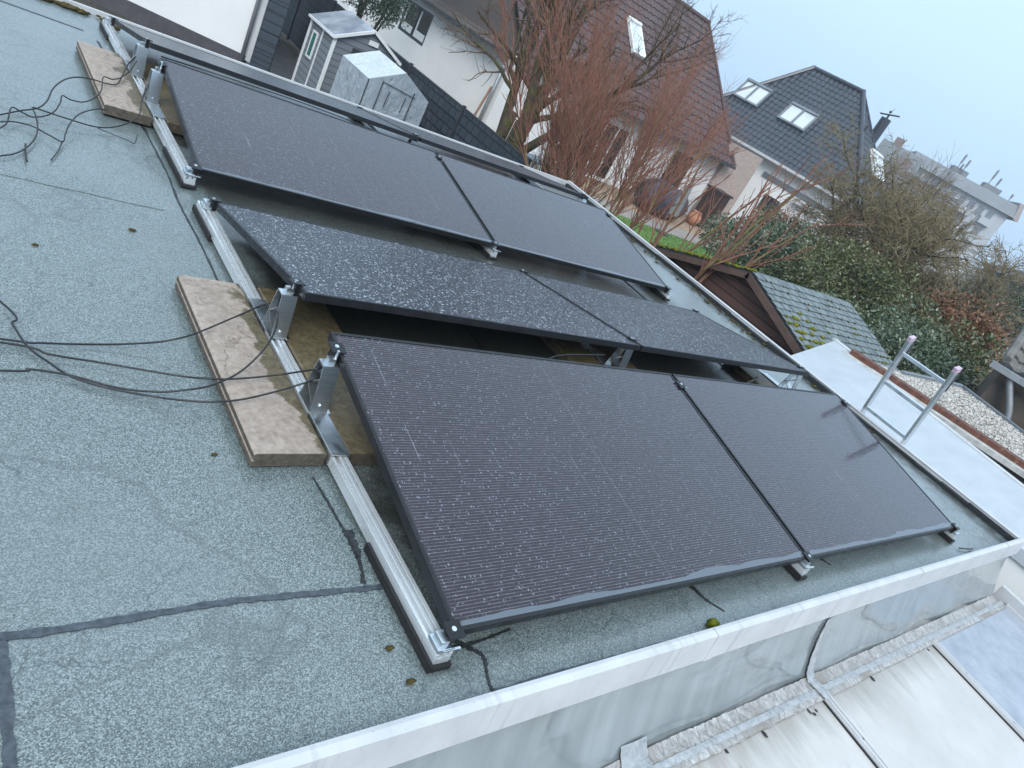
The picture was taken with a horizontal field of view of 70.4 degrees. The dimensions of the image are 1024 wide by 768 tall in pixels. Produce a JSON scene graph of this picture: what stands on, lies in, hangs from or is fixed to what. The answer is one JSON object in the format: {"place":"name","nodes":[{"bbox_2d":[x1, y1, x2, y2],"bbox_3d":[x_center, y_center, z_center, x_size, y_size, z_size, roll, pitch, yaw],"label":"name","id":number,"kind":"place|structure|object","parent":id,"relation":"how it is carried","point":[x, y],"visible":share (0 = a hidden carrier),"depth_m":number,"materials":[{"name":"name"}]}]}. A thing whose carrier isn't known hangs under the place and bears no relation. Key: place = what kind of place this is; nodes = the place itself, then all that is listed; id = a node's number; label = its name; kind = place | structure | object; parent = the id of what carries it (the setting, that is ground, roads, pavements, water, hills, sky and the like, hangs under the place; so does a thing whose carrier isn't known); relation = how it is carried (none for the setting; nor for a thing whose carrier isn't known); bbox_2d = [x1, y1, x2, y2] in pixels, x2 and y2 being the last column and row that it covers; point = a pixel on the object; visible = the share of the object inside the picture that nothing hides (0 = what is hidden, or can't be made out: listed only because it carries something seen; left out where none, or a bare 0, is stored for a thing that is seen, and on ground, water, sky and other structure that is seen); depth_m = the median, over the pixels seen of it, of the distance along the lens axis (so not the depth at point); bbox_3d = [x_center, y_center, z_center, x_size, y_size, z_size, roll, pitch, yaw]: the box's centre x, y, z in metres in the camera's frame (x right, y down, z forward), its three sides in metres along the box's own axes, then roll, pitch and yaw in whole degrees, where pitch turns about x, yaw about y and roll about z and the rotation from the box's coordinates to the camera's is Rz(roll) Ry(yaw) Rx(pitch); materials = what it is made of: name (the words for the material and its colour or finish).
{"place":"outdoors","nodes":[
{"label":"outdoors","id":0,"kind":"place"},
{"bbox_2d":[72,0,297,79],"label":"yard paving","id":1,"kind":"structure","parent":0,"point":[284,62],"depth_m":18.04,"materials":[{"name":"concrete"}]},
{"bbox_2d":[89,0,291,71],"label":"white building","id":2,"kind":"structure","parent":1,"relation":"on","point":[248,32],"depth_m":15.34,"materials":[{"name":"paint"}]},
{"bbox_2d":[329,51,427,125],"bbox_3d":[-2.711,-5.413,14.304,1.344,1.920,1.331,5,34,-42],"label":"foil greenhouse","id":3,"kind":"object","parent":1,"relation":"on","point":[380,82],"visible":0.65,"depth_m":13.73,"materials":[{"name":"clear plastic"}]},
{"bbox_2d":[291,5,401,93],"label":"garden shed","id":4,"kind":"structure","parent":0,"point":[331,39],"depth_m":15.39,"materials":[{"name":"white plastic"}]},
{"bbox_2d":[305,29,318,58],"bbox_3d":[-4.321,-7.336,15.681,0.029,0.570,0.280,5,34,-42],"label":"window","id":5,"kind":"structure","parent":4,"relation":"in","point":[314,36],"depth_m":15.67,"materials":[{"name":"glass"}]},
{"bbox_2d":[351,48,362,53],"bbox_3d":[-3.378,-6.407,15.793,0.790,1.550,0.017,5,34,-42],"label":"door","id":6,"kind":"structure","parent":4,"relation":"in","point":[354,50],"depth_m":15.27,"materials":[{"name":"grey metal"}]},
{"bbox_2d":[496,109,516,139],"bbox_3d":[-0.465,-4.863,15.508,0.311,2.056,0.300,5,34,-42],"label":"tree stump","id":7,"kind":"object","parent":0,"point":[506,123],"visible":0.33,"depth_m":15.13,"materials":[{"name":"plant"}]},
{"bbox_2d":[506,119,517,141],"bbox_3d":[-0.269,-4.673,15.478,0.312,1.957,0.300,5,34,-42],"label":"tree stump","id":8,"kind":"object","parent":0,"point":[510,134],"visible":0.04,"depth_m":15.11,"materials":[{"name":"wood"}]},
{"bbox_2d":[529,162,719,242],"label":"terrace","id":9,"kind":"structure","parent":0,"point":[684,226],"depth_m":26.50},
{"bbox_2d":[507,126,544,169],"bbox_3d":[0.368,-7.018,21.763,1.200,0.950,0.495,20,27,-20],"label":"garden bench","id":10,"kind":"object","parent":9,"relation":"on","point":[532,135],"visible":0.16,"depth_m":21.85,"materials":[{"name":"white plastic"}]},
{"bbox_2d":[527,153,573,176],"bbox_3d":[0.835,-5.902,20.440,1.600,0.710,0.800,5,34,-42],"label":"garden table","id":11,"kind":"object","parent":9,"relation":"on","point":[529,155],"visible":0.09,"depth_m":19.74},
{"bbox_2d":[439,0,762,222],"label":"tiled house","id":12,"kind":"structure","parent":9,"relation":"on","point":[735,183],"depth_m":27.79,"materials":[{"name":"brown tile"}]},
{"bbox_2d":[580,121,630,180],"bbox_3d":[3.211,-8.464,26.185,1.894,2.000,0.060,5,34,-42],"label":"patio door","id":13,"kind":"structure","parent":12,"relation":"in","point":[621,128],"depth_m":26.44,"materials":[{"name":"glass"}]},
{"bbox_2d":[660,149,694,189],"bbox_3d":[6.389,-8.243,28.982,1.428,2.150,0.060,5,34,-42],"label":"patio door","id":14,"kind":"structure","parent":12,"relation":"in","point":[677,149],"depth_m":28.88,"materials":[{"name":"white glass"}]},
{"bbox_2d":[633,178,682,217],"bbox_3d":[5.329,-6.723,26.360,2.255,1.337,1.666,5,34,-42],"label":"covered furniture","id":15,"kind":"object","parent":9,"relation":"on","point":[661,205],"visible":0.27,"depth_m":25.71,"materials":[{"name":"fabric"}]},
{"bbox_2d":[666,189,688,219],"bbox_3d":[5.992,-6.660,26.933,1.258,1.149,1.033,5,34,-42],"label":"covered furniture","id":16,"kind":"object","parent":9,"relation":"on","point":[685,211],"visible":0.19,"depth_m":26.73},
{"bbox_2d":[687,209,701,225],"bbox_3d":[7.180,-6.542,28.609,0.560,0.560,0.552,5,34,-42],"label":"plant pot","id":17,"kind":"object","parent":9,"relation":"on","point":[693,219],"visible":0.8,"depth_m":28.42,"materials":[{"name":"ceramic"}]},
{"bbox_2d":[695,184,733,228],"bbox_3d":[7.992,-7.118,29.252,1.000,1.500,0.720,5,34,-42],"label":"wood cabinet","id":18,"kind":"object","parent":9,"relation":"on","point":[723,201],"visible":0.73,"depth_m":28.93,"materials":[{"name":"wood"}]},
{"bbox_2d":[280,32,989,387],"bbox_3d":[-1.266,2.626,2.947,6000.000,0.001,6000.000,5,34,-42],"label":"ground","id":19,"kind":"structure","parent":0,"point":[290,44],"depth_m":21.53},
{"bbox_2d":[341,0,417,31],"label":"dark conifer","id":20,"kind":"object","parent":19,"relation":"on","point":[390,5],"visible":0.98,"depth_m":19.55,"materials":[{"name":"green plant"}]},
{"bbox_2d":[282,0,531,165],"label":"garden fence","id":21,"kind":"object","parent":19,"relation":"on","point":[445,114],"visible":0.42,"depth_m":15.06,"materials":[{"name":"wood"}]},
{"bbox_2d":[336,0,594,156],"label":"long white house","id":22,"kind":"structure","parent":19,"relation":"on","point":[420,44],"depth_m":24.04,"materials":[{"name":"grey paint"}]},
{"bbox_2d":[398,0,433,45],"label":"window","id":23,"kind":"structure","parent":22,"relation":"in","point":[423,27],"depth_m":25.79,"materials":[{"name":"black glass"}]},
{"bbox_2d":[0,0,1023,767],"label":"flat roof building","id":24,"kind":"structure","parent":19,"relation":"on","point":[174,592],"depth_m":2.17,"materials":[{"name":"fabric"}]},
{"bbox_2d":[24,143,27,161],"bbox_3d":[-2.111,-1.006,3.151,0.010,0.011,0.186,7,33,-40],"label":"cable","id":25,"kind":"object","parent":24,"relation":"on","point":[25,151],"visible":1,"depth_m":3.14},
{"bbox_2d":[0,108,106,141],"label":"cable","id":26,"kind":"object","parent":24,"relation":"on","point":[66,128],"visible":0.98,"depth_m":3.38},
{"bbox_2d":[50,142,62,160],"bbox_3d":[-2.067,-1.060,3.299,0.010,0.011,0.248,15,28,-28],"label":"cable","id":27,"kind":"object","parent":24,"relation":"on","point":[51,159],"visible":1,"depth_m":3.29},
{"bbox_2d":[0,56,135,115],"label":"cable","id":28,"kind":"object","parent":24,"relation":"on","point":[46,101],"visible":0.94,"depth_m":3.84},
{"bbox_2d":[0,60,136,128],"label":"cable","id":29,"kind":"object","parent":24,"relation":"on","point":[5,124],"visible":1,"depth_m":3.65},
{"bbox_2d":[0,88,146,156],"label":"cable","id":30,"kind":"object","parent":24,"relation":"on","point":[26,147],"visible":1,"depth_m":3.55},
{"bbox_2d":[44,0,104,20],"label":"edge moss","id":31,"kind":"object","parent":24,"relation":"on","point":[70,6],"visible":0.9,"depth_m":5.22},
{"bbox_2d":[76,41,152,126],"bbox_3d":[-2.380,-1.804,4.321,0.243,0.054,1.080,5,34,-42],"label":"ballast slab","id":32,"kind":"object","parent":24,"relation":"on","point":[122,98],"depth_m":4.21,"materials":[{"name":"concrete"}]},
{"bbox_2d":[98,128,137,143],"bbox_3d":[-2.026,-1.286,3.747,0.186,0.027,0.092,5,34,-42],"label":"cable","id":33,"kind":"object","parent":24,"relation":"on","point":[120,137],"visible":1,"depth_m":3.75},
{"bbox_2d":[0,301,271,344],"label":"cable","id":34,"kind":"object","parent":24,"relation":"on","point":[56,343],"visible":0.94,"depth_m":2.40,"materials":[{"name":"rubber"}]},
{"bbox_2d":[0,296,280,392],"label":"cable","id":35,"kind":"object","parent":24,"relation":"on","point":[136,390],"visible":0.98,"depth_m":2.25,"materials":[{"name":"rubber"}]},
{"bbox_2d":[99,16,202,189],"bbox_3d":[-2.214,-1.891,4.387,0.088,0.290,2.611,5,34,-42],"label":"mounting rail","id":36,"kind":"object","parent":24,"relation":"on","point":[185,173],"visible":0.95,"depth_m":4.19,"materials":[{"name":"metal"}]},
{"bbox_2d":[113,19,419,140],"bbox_3d":[-1.791,-2.263,5.461,1.979,0.033,1.134,5,25,-42],"label":"solar panel","id":37,"kind":"object","parent":36,"relation":"on","point":[207,60],"visible":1,"depth_m":5.20,"materials":[{"name":"black glass"}]},
{"bbox_2d":[161,56,383,133],"bbox_3d":[-1.317,-1.899,5.129,2.123,0.093,0.171,11,31,-35],"label":"panel frame","id":38,"kind":"object","parent":37,"relation":"attached to","point":[268,91],"visible":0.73,"depth_m":4.80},
{"bbox_2d":[161,58,493,246],"bbox_3d":[-1.094,-1.426,4.624,1.979,0.033,1.134,5,44,-42],"label":"solar panel","id":39,"kind":"object","parent":36,"relation":"on","point":[233,132],"visible":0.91,"depth_m":4.45,"materials":[{"name":"black glass"}]},
{"bbox_2d":[0,300,319,402],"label":"cable","id":40,"kind":"object","parent":24,"relation":"on","point":[56,367],"visible":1,"depth_m":2.24,"materials":[{"name":"rubber"}]},
{"bbox_2d":[0,341,321,379],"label":"cable","id":41,"kind":"object","parent":24,"relation":"on","point":[74,358],"visible":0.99,"depth_m":2.32,"materials":[{"name":"rubber"}]},
{"bbox_2d":[142,63,183,135],"bbox_3d":[-2.129,-1.782,4.548,0.288,0.054,1.080,5,34,-42],"label":"ballast slab","id":42,"kind":"object","parent":24,"relation":"on","point":[167,107],"depth_m":4.32,"materials":[{"name":"concrete"}]},
{"bbox_2d":[175,275,326,466],"bbox_3d":[-0.955,-0.080,2.585,0.243,0.054,1.042,5,34,-42],"label":"ballast slab","id":43,"kind":"object","parent":24,"relation":"on","point":[275,429],"depth_m":2.48,"materials":[{"name":"concrete"}]},
{"bbox_2d":[257,287,378,464],"bbox_3d":[-0.704,-0.058,2.813,0.288,0.054,1.042,5,34,-42],"label":"ballast slab","id":44,"kind":"object","parent":24,"relation":"on","point":[313,325],"depth_m":2.76,"materials":[{"name":"concrete"}]},
{"bbox_2d":[192,196,465,673],"bbox_3d":[-0.779,-0.154,2.639,0.088,0.290,2.602,5,34,-42],"label":"mounting rail","id":45,"kind":"object","parent":24,"relation":"on","point":[431,641],"visible":0.98,"depth_m":2.34,"materials":[{"name":"metal"}]},
{"bbox_2d":[215,202,640,350],"bbox_3d":[-0.353,-0.524,3.710,1.979,0.033,1.134,5,25,-42],"label":"solar panel","id":46,"kind":"object","parent":45,"relation":"on","point":[330,265],"visible":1,"depth_m":3.46,"materials":[{"name":"black glass"}]},
{"bbox_2d":[549,354,604,358],"bbox_3d":[0.168,-0.082,3.490,0.907,0.140,0.086,0,38,-47],"label":"cable","id":47,"kind":"object","parent":46,"relation":"attached to","point":[551,357],"visible":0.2,"depth_m":3.65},
{"bbox_2d":[327,332,806,633],"bbox_3d":[0.335,0.307,2.875,1.979,0.033,1.134,5,44,-42],"label":"solar panel","id":48,"kind":"object","parent":45,"relation":"on","point":[522,488],"visible":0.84,"depth_m":2.61,"materials":[{"name":"black glass"}]},
{"bbox_2d":[385,645,394,650],"bbox_3d":[-0.318,0.686,1.889,0.029,0.012,0.016,5,34,-42],"label":"debris crumb","id":49,"kind":"object","parent":24,"relation":"on","point":[390,647],"visible":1,"depth_m":1.88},
{"bbox_2d":[406,678,416,683],"bbox_3d":[-0.255,0.751,1.832,0.034,0.010,0.016,5,34,-42],"label":"debris crumb","id":50,"kind":"object","parent":24,"relation":"on","point":[411,681],"visible":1,"depth_m":1.83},
{"bbox_2d":[354,105,500,260],"bbox_3d":[-0.726,-1.763,5.737,0.085,0.290,2.611,5,34,-42],"label":"mounting rail","id":51,"kind":"object","parent":24,"relation":"on","point":[491,252],"visible":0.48,"depth_m":5.01,"materials":[{"name":"metal"}]},
{"bbox_2d":[538,336,600,364],"bbox_3d":[0.502,0.013,3.966,0.250,0.054,1.050,5,34,-42],"label":"ballast slab","id":52,"kind":"object","parent":24,"relation":"on","point":[555,346],"depth_m":4.12,"materials":[{"name":"concrete"}]},
{"bbox_2d":[520,165,673,300],"bbox_3d":[0.759,-1.635,7.082,0.101,0.290,2.611,5,34,-42],"label":"mounting rail","id":53,"kind":"object","parent":24,"relation":"on","point":[665,295],"visible":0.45,"depth_m":6.39,"materials":[{"name":"metal"}]},
{"bbox_2d":[363,109,588,199],"bbox_3d":[-0.313,-2.136,6.801,1.979,0.033,1.134,5,25,-42],"label":"solar panel","id":54,"kind":"object","parent":53,"relation":"attached to","point":[433,140],"visible":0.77,"depth_m":6.59,"materials":[{"name":"black glass"}]},
{"bbox_2d":[436,152,666,290],"bbox_3d":[0.384,-1.299,5.964,1.979,0.033,1.134,5,44,-42],"label":"solar panel","id":55,"kind":"object","parent":53,"relation":"on","point":[513,215],"visible":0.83,"depth_m":5.82,"materials":[{"name":"black glass"}]},
{"bbox_2d":[588,343,636,368],"bbox_3d":[0.746,0.034,4.187,0.250,0.054,1.050,5,34,-42],"label":"ballast slab","id":56,"kind":"object","parent":24,"relation":"on","point":[608,351],"depth_m":4.36,"materials":[{"name":"concrete"}]},
{"bbox_2d":[518,268,815,580],"bbox_3d":[0.710,-0.027,3.989,0.085,0.290,2.602,5,34,-42],"label":"mounting rail","id":57,"kind":"object","parent":24,"relation":"on","point":[797,571],"visible":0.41,"depth_m":4.05,"materials":[{"name":"metal"}]},
{"bbox_2d":[706,618,719,628],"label":"moss clump","id":58,"kind":"object","parent":24,"relation":"on","point":[713,622],"visible":0.69,"depth_m":2.62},
{"bbox_2d":[570,188,874,433],"bbox_3d":[1.778,-0.967,7.241,0.176,0.021,4.534,5,34,-42],"label":"edge lichen","id":59,"kind":"object","parent":24,"relation":"on","point":[764,344],"visible":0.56,"depth_m":6.93},
{"bbox_2d":[727,364,774,385],"bbox_3d":[1.992,0.141,5.316,0.240,0.054,1.050,5,34,-42],"label":"ballast slab","id":60,"kind":"object","parent":24,"relation":"on","point":[746,374],"depth_m":5.47,"materials":[{"name":"concrete"}]},
{"bbox_2d":[745,377,758,382],"bbox_3d":[1.565,0.066,4.805,0.361,0.193,0.129,-4,40,-50],"label":"cable","id":61,"kind":"object","parent":24,"relation":"on","point":[753,379],"visible":0.09,"depth_m":4.84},
{"bbox_2d":[693,309,959,542],"bbox_3d":[2.195,0.101,5.334,0.101,0.290,2.602,5,34,-42],"label":"mounting rail","id":62,"kind":"object","parent":24,"relation":"on","point":[950,536],"visible":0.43,"depth_m":5.41,"materials":[{"name":"metal"}]},
{"bbox_2d":[525,273,809,375],"bbox_3d":[1.125,-0.397,5.050,1.979,0.033,1.134,5,25,-42],"label":"solar panel","id":63,"kind":"object","parent":62,"relation":"on","point":[658,328],"visible":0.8,"depth_m":4.87,"materials":[{"name":"black glass"}]},
{"bbox_2d":[672,374,954,558],"bbox_3d":[1.813,0.434,4.215,1.979,0.033,1.134,5,44,-42],"label":"solar panel","id":64,"kind":"object","parent":62,"relation":"on","point":[827,474],"visible":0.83,"depth_m":4.03,"materials":[{"name":"black glass"}]},
{"bbox_2d":[649,242,899,370],"bbox_3d":[3.990,-0.527,11.637,3.307,2.415,3.752,5,34,-42],"label":"timber hut","id":65,"kind":"object","parent":19,"relation":"on","point":[790,318],"visible":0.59,"depth_m":10.43,"materials":[{"name":"grey"}]},
{"bbox_2d":[819,289,965,382],"bbox_3d":[7.170,-0.463,14.187,3.436,3.069,3.378,5,34,-42],"label":"laurel shrub","id":66,"kind":"object","parent":19,"relation":"on","point":[872,327],"visible":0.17,"depth_m":13.61,"materials":[{"name":"green plant"}]},
{"bbox_2d":[873,312,977,391],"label":"laurel shrub","id":67,"kind":"object","parent":19,"relation":"on","point":[938,368],"visible":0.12,"depth_m":13.24,"materials":[{"name":"green plant"}]},
{"bbox_2d":[895,145,960,219],"bbox_3d":[18.562,-7.925,34.602,3.047,7.944,2.083,5,34,-42],"label":"bare tree","id":68,"kind":"object","parent":19,"relation":"on","point":[939,178],"visible":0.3,"depth_m":33.59,"materials":[{"name":"brown plant"}]},
{"bbox_2d":[913,172,979,255],"bbox_3d":[19.647,-6.786,34.809,1.860,6.944,1.862,5,34,-42],"label":"bare tree","id":69,"kind":"object","parent":19,"relation":"on","point":[956,204],"visible":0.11,"depth_m":33.96,"materials":[{"name":"brown plant"}]},
{"bbox_2d":[905,316,1007,391],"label":"laurel shrub","id":70,"kind":"object","parent":19,"relation":"on","point":[974,359],"visible":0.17,"depth_m":15.30,"materials":[{"name":"green plant"}]},
{"bbox_2d":[906,282,1019,379],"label":"copper shrub","id":71,"kind":"object","parent":19,"relation":"on","point":[951,308],"visible":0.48,"depth_m":16.23,"materials":[{"name":"brown plant"}]},
{"bbox_2d":[939,268,1023,365],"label":"dark conifer","id":72,"kind":"object","parent":19,"relation":"on","point":[1010,307],"visible":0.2,"depth_m":19.39,"materials":[{"name":"green plant"}]},
{"bbox_2d":[974,326,1023,429],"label":"old outhouse","id":73,"kind":"structure","parent":19,"relation":"on","point":[1000,387],"depth_m":11.73,"materials":[{"name":"tile"}]},
{"bbox_2d":[590,195,760,261],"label":"path","id":74,"kind":"structure","parent":0,"point":[680,233],"depth_m":24.92,"materials":[{"name":"concrete"}]},
{"bbox_2d":[753,196,800,231],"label":"ivy bush","id":75,"kind":"object","parent":74,"relation":"on","point":[784,215],"visible":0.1,"depth_m":28.03,"materials":[{"name":"green plant"}]},
{"bbox_2d":[611,212,760,271],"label":"lawn","id":76,"kind":"structure","parent":0,"point":[670,237],"depth_m":23.24,"materials":[{"name":"plant"}]},
{"bbox_2d":[474,86,492,115],"bbox_3d":[-1.047,-5.381,15.626,0.315,2.256,0.058,18,27,-23],"label":"wooden pole","id":77,"kind":"object","parent":76,"relation":"on","point":[483,100],"visible":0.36,"depth_m":15.32,"materials":[{"name":"brown wood"}]},
{"bbox_2d":[430,0,629,130],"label":"old tree","id":78,"kind":"object","parent":76,"relation":"on","point":[476,44],"visible":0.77,"depth_m":15.18,"materials":[{"name":"brown plant"}]},
{"bbox_2d":[469,0,747,155],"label":"old tree","id":79,"kind":"object","parent":76,"relation":"on","point":[534,87],"visible":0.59,"depth_m":14.21,"materials":[{"name":"brown plant"}]},
{"bbox_2d":[532,47,698,207],"bbox_3d":[1.430,-4.301,14.063,2.916,4.079,2.429,5,34,-42],"label":"red shrub","id":80,"kind":"object","parent":76,"relation":"on","point":[547,169],"visible":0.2,"depth_m":14.06,"materials":[{"name":"plant"}]},
{"bbox_2d":[475,0,758,229],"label":"red shrub","id":81,"kind":"object","parent":76,"relation":"on","point":[587,105],"visible":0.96,"depth_m":11.70,"materials":[{"name":"plant"}]},
{"bbox_2d":[655,178,695,236],"bbox_3d":[5.347,-5.727,23.389,0.500,2.000,0.487,5,34,-42],"label":"folded parasol","id":82,"kind":"object","parent":76,"relation":"on","point":[678,209],"visible":0.44,"depth_m":23.27,"materials":[{"name":"grey fabric"}]},
{"bbox_2d":[637,122,800,251],"bbox_3d":[2.408,-2.096,11.224,2.097,3.845,0.967,23,25,-14],"label":"forked shrub","id":83,"kind":"object","parent":76,"relation":"on","point":[695,246],"visible":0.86,"depth_m":10.88,"materials":[{"name":"plant"}]},
{"bbox_2d":[698,202,813,278],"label":"laurel shrub","id":84,"kind":"object","parent":76,"relation":"on","point":[730,227],"visible":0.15,"depth_m":20.02,"materials":[{"name":"green plant"}]},
{"bbox_2d":[711,215,848,297],"bbox_3d":[6.984,-2.891,18.650,3.594,3.012,3.438,41,27,23],"label":"laurel shrub","id":85,"kind":"object","parent":76,"relation":"on","point":[776,234],"visible":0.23,"depth_m":18.06,"materials":[{"name":"green plant"}]},
{"bbox_2d":[694,150,873,283],"bbox_3d":[3.167,-1.515,10.435,1.759,4.278,1.575,9,32,-37],"label":"forked shrub","id":86,"kind":"object","parent":76,"relation":"on","point":[726,254],"visible":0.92,"depth_m":10.13,"materials":[{"name":"plant"}]},
{"bbox_2d":[759,230,911,337],"bbox_3d":[7.410,-1.881,17.099,3.814,3.087,3.435,5,34,-42],"label":"laurel shrub","id":87,"kind":"object","parent":76,"relation":"on","point":[807,269],"visible":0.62,"depth_m":16.30,"materials":[{"name":"green plant"}]},
{"bbox_2d":[795,239,972,358],"bbox_3d":[8.280,-1.461,16.640,4.292,3.587,3.975,5,34,-42],"label":"laurel shrub","id":88,"kind":"object","parent":76,"relation":"on","point":[884,270],"visible":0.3,"depth_m":15.97,"materials":[{"name":"green plant"}]},
{"bbox_2d":[822,239,968,321],"bbox_3d":[8.860,-1.938,18.066,5.083,3.699,3.135,12,30,-33],"label":"shrub","id":89,"kind":"object","parent":76,"relation":"on","point":[929,280],"visible":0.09,"depth_m":17.40,"materials":[{"name":"green plant"}]},
{"bbox_2d":[769,107,1023,385],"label":"willow tree","id":90,"kind":"object","parent":76,"relation":"on","point":[890,226],"visible":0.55,"depth_m":17.44,"materials":[{"name":"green plant"}]},
{"bbox_2d":[723,65,899,247],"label":"hipped house","id":91,"kind":"structure","parent":0,"point":[784,123],"depth_m":31.56,"materials":[{"name":"tile"}]},
{"bbox_2d":[756,194,779,212],"bbox_3d":[11.218,-7.822,31.793,0.804,0.750,0.060,43,28,27],"label":"window","id":92,"kind":"structure","parent":91,"relation":"in","point":[770,201],"depth_m":31.78,"materials":[{"name":"black glass"}]},
{"bbox_2d":[604,585,1023,767],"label":"patio roof","id":93,"kind":"structure","parent":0,"point":[946,691],"depth_m":3.46,"materials":[{"name":"white metal"}]},
{"bbox_2d":[682,0,1023,270],"label":"sky","id":94,"kind":"structure","parent":0,"point":[952,71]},
{"bbox_2d":[876,137,924,174],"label":"house","id":95,"kind":"structure","parent":0,"point":[883,149],"depth_m":74.65,"materials":[{"name":"paint"}]},
{"bbox_2d":[791,338,1023,601],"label":"white garage","id":96,"kind":"structure","parent":0,"point":[970,470],"depth_m":7.21,"materials":[{"name":"metal"}]},
{"bbox_2d":[860,335,962,444],"bbox_3d":[2.867,1.040,6.515,1.014,3.194,0.438,5,34,-42],"label":"ladder","id":97,"kind":"object","parent":96,"relation":"on","point":[947,383],"visible":0.45,"depth_m":5.73,"materials":[{"name":"metal"}]},
{"bbox_2d":[860,156,956,267],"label":"house","id":98,"kind":"structure","parent":0,"point":[908,164],"depth_m":51.01,"materials":[{"name":"paint"}]},
{"bbox_2d":[842,349,1023,483],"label":"gravel roof","id":99,"kind":"structure","parent":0,"point":[1009,461],"depth_m":8.40,"materials":[{"name":"gravel"}]},
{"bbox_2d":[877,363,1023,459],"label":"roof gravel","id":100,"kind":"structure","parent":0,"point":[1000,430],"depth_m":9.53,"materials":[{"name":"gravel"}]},
{"bbox_2d":[912,151,1023,281],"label":"apartment block","id":101,"kind":"structure","parent":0,"point":[995,210],"depth_m":104.88,"materials":[{"name":"paint"}]},
{"bbox_2d":[957,195,966,203],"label":"window","id":102,"kind":"structure","parent":101,"relation":"in","point":[961,198],"depth_m":104.98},
{"bbox_2d":[966,200,975,208],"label":"window","id":103,"kind":"structure","parent":101,"relation":"in","point":[972,203],"depth_m":104.67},
{"bbox_2d":[971,227,979,235],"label":"window","id":104,"kind":"structure","parent":101,"relation":"in","point":[974,230],"depth_m":105.39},
{"bbox_2d":[974,205,984,215],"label":"window","id":105,"kind":"structure","parent":101,"relation":"in","point":[980,209],"depth_m":104.56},
{"bbox_2d":[984,211,994,219],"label":"window","id":106,"kind":"structure","parent":101,"relation":"in","point":[989,214],"depth_m":104.26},
{"bbox_2d":[965,261,1023,363],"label":"bush","id":107,"kind":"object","parent":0,"point":[1008,293],"depth_m":39.97,"materials":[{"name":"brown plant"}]}
]}

